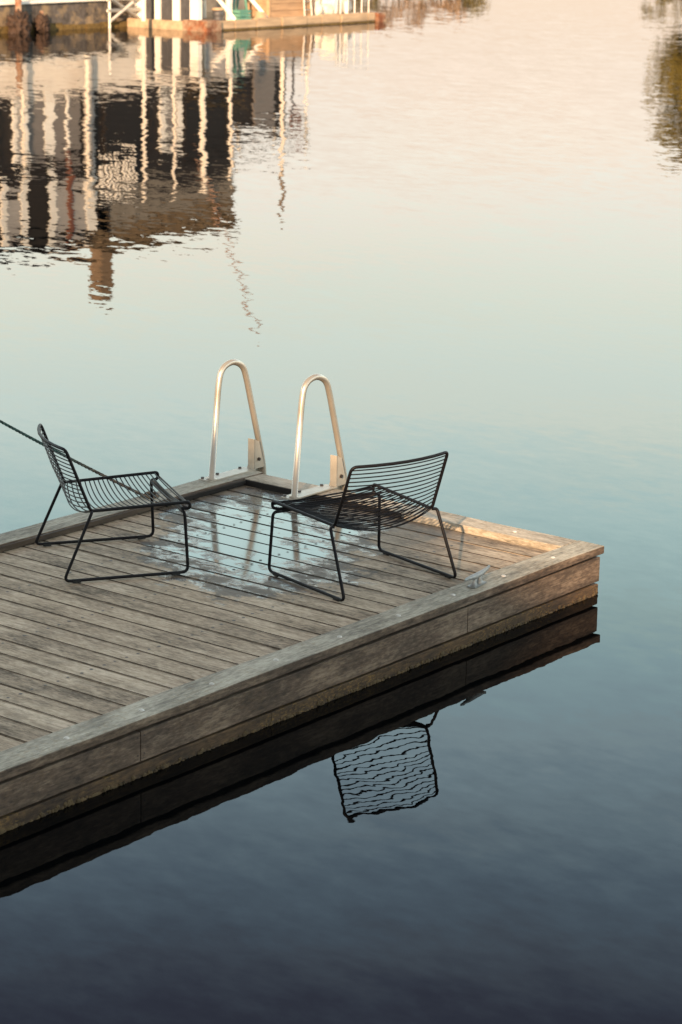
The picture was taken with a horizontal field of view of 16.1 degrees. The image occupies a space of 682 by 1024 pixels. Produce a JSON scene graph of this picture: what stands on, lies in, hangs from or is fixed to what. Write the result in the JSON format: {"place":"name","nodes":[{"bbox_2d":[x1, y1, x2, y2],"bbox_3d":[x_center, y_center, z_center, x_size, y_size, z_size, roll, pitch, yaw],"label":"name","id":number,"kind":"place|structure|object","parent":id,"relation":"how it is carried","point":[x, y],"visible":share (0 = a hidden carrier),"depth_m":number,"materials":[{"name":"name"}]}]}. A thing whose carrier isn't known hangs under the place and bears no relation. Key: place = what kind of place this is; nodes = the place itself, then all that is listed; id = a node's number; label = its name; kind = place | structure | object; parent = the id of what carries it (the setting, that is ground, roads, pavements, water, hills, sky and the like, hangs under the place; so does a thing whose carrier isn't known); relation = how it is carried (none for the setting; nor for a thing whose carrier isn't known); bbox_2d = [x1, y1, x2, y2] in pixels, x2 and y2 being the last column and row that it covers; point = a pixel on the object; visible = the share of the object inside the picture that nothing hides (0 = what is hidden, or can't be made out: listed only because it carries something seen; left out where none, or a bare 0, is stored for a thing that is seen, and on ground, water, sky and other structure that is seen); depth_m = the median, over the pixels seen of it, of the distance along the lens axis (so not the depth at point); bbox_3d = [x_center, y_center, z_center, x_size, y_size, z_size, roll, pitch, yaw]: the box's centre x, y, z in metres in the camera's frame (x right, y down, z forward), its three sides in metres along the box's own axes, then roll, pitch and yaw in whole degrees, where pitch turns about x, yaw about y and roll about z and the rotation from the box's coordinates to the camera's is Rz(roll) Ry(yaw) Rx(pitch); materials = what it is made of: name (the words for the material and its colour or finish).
{"place":"outdoors","nodes":[
{"label":"outdoors","id":0,"kind":"place"},
{"bbox_2d":[0,0,681,1023],"bbox_3d":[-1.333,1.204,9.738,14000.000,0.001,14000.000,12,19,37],"label":"water","id":1,"kind":"structure","parent":0,"point":[416,228],"depth_m":16.65,"materials":[{"name":"blue liquid"}]},
{"bbox_2d":[6,0,31,33],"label":"mooring pile","id":2,"kind":"object","parent":1,"relation":"in","point":[19,21],"visible":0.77,"depth_m":55.13,"materials":[{"name":"wood"}]},
{"bbox_2d":[33,11,50,31],"bbox_3d":[-6.940,-11.139,55.954,0.421,0.991,0.354,-12,19,-39],"label":"mooring pile","id":3,"kind":"object","parent":1,"relation":"in","point":[41,22],"visible":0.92,"depth_m":55.82,"materials":[{"name":"wood"}]},
{"bbox_2d":[0,0,128,33],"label":"harbour pontoon","id":4,"kind":"object","parent":1,"relation":"on","point":[74,14],"visible":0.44,"depth_m":56.84,"materials":[{"name":"concrete"}]},
{"bbox_2d":[106,0,140,27],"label":"timber trestle","id":5,"kind":"object","parent":1,"relation":"in","point":[120,10],"visible":0.9,"depth_m":57.80,"materials":[{"name":"white paint"}]},
{"bbox_2d":[128,0,244,15],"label":"boathouse","id":6,"kind":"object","parent":1,"relation":"on","point":[210,4],"depth_m":62.54,"materials":[{"name":"beige paint"}]},
{"bbox_2d":[127,11,385,31],"bbox_3d":[-2.244,-12.156,60.344,3.200,0.650,6.940,12,19,37],"label":"work raft","id":7,"kind":"object","parent":1,"relation":"on","point":[207,24],"visible":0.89,"depth_m":58.35,"materials":[{"name":"wood"}]},
{"bbox_2d":[141,0,145,20],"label":"mast","id":8,"kind":"object","parent":7,"relation":"on","point":[143,10],"visible":1,"depth_m":57.18,"materials":[{"name":"beige paint"}]},
{"bbox_2d":[135,0,231,20],"bbox_3d":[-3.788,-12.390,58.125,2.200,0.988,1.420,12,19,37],"label":"raft hut","id":9,"kind":"object","parent":7,"relation":"on","point":[178,10],"visible":0.98,"depth_m":57.67,"materials":[{"name":"white paint"}]},
{"bbox_2d":[202,0,205,17],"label":"mast","id":10,"kind":"object","parent":7,"relation":"on","point":[203,8],"visible":0.64,"depth_m":58.62,"materials":[{"name":"beige paint"}]},
{"bbox_2d":[212,7,223,20],"bbox_3d":[-2.951,-11.961,57.889,0.300,0.300,0.300,12,19,37],"label":"drum","id":11,"kind":"object","parent":7,"relation":"on","point":[217,13],"visible":0.95,"depth_m":57.78,"materials":[{"name":"metal"}]},
{"bbox_2d":[217,0,235,19],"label":"leaning pole","id":12,"kind":"object","parent":7,"relation":"on","point":[226,9],"visible":1,"depth_m":57.91,"materials":[{"name":"white paint"}]},
{"bbox_2d":[224,0,248,16],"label":"trestle","id":13,"kind":"object","parent":7,"relation":"on","point":[237,4],"visible":0.29,"depth_m":58.81,"materials":[{"name":"green paint"}]},
{"bbox_2d":[232,9,250,19],"bbox_3d":[-2.401,-11.996,58.180,0.260,0.235,0.400,12,19,37],"label":"fish crate","id":14,"kind":"object","parent":7,"relation":"on","point":[242,14],"visible":1,"depth_m":58.06,"materials":[{"name":"green paint"}]},
{"bbox_2d":[249,0,267,16],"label":"leaning pole","id":15,"kind":"object","parent":7,"relation":"on","point":[256,5],"visible":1,"depth_m":58.77,"materials":[{"name":"white paint"}]},
{"bbox_2d":[253,12,267,17],"bbox_3d":[-1.963,-12.098,58.694,0.356,0.178,0.366,12,19,37],"label":"rope coil","id":16,"kind":"object","parent":7,"relation":"on","point":[260,15],"visible":1,"depth_m":58.57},
{"bbox_2d":[247,0,313,17],"bbox_3d":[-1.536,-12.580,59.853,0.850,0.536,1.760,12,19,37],"label":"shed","id":17,"kind":"object","parent":7,"relation":"on","point":[280,8],"visible":0.87,"depth_m":59.40,"materials":[{"name":"wood"}]},
{"bbox_2d":[303,0,312,15],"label":"ladder","id":18,"kind":"object","parent":7,"relation":"on","point":[304,1],"visible":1,"depth_m":59.93,"materials":[{"name":"white"}]},
{"bbox_2d":[314,0,323,14],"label":"canvas sack","id":19,"kind":"object","parent":7,"relation":"on","point":[318,8],"visible":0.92,"depth_m":60.44,"materials":[{"name":"white fabric"}]},
{"bbox_2d":[321,4,333,13],"bbox_3d":[-0.409,-12.704,60.910,0.494,0.276,0.368,-7,17,-29],"label":"canvas sack","id":20,"kind":"object","parent":7,"relation":"on","point":[328,8],"visible":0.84,"depth_m":60.80,"materials":[{"name":"white fabric"}]},
{"bbox_2d":[317,0,352,12],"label":"tarpaulin","id":21,"kind":"object","parent":7,"relation":"on","point":[332,3],"visible":0.36,"depth_m":61.48,"materials":[{"name":"white fabric"}]},
{"bbox_2d":[334,0,337,13],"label":"leaning pole","id":22,"kind":"object","parent":7,"relation":"on","point":[336,6],"visible":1,"depth_m":60.99,"materials":[{"name":"white paint"}]},
{"bbox_2d":[344,0,346,12],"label":"leaning pole","id":23,"kind":"object","parent":7,"relation":"on","point":[345,5],"visible":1,"depth_m":61.16,"materials":[{"name":"white paint"}]},
{"bbox_2d":[340,0,368,13],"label":"railing","id":24,"kind":"object","parent":7,"relation":"on","point":[354,6],"visible":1,"depth_m":61.30,"materials":[{"name":"white paint"}]},
{"bbox_2d":[0,471,603,833],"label":"floating dock","id":25,"kind":"object","parent":1,"relation":"on","point":[110,684],"visible":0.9,"depth_m":11.61,"materials":[{"name":"wood"}]},
{"bbox_2d":[0,420,158,498],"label":"mooring rope","id":26,"kind":"object","parent":25,"relation":"attached to","point":[72,459],"visible":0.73,"depth_m":13.97,"materials":[{"name":"grey fabric"}]},
{"bbox_2d":[35,423,190,582],"bbox_3d":[-1.188,-0.080,12.345,0.699,0.678,0.723,-4,16,-18],"label":"wire lounge chair","id":27,"kind":"object","parent":25,"relation":"on","point":[175,502],"visible":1,"depth_m":12.25,"materials":[{"name":"black metal"}]},
{"bbox_2d":[199,359,347,499],"bbox_3d":[-0.373,-0.127,13.952,0.720,1.475,0.550,12,19,37],"label":"swim ladder","id":28,"kind":"object","parent":25,"relation":"attached to","point":[257,462],"visible":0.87,"depth_m":13.84,"materials":[{"name":"metal"}]},
{"bbox_2d":[268,451,456,601],"bbox_3d":[0.115,0.001,12.120,0.723,0.678,0.699,-10,18,-36],"label":"wire lounge chair","id":29,"kind":"object","parent":25,"relation":"on","point":[312,512],"visible":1,"depth_m":12.05,"materials":[{"name":"black metal"}]},
{"bbox_2d":[464,565,489,588],"bbox_3d":[0.676,0.330,11.975,0.048,0.079,0.258,10,17,30],"label":"horn cleat","id":30,"kind":"object","parent":25,"relation":"on","point":[476,579],"visible":1,"depth_m":11.95,"materials":[{"name":"silver metal"}]}
]}

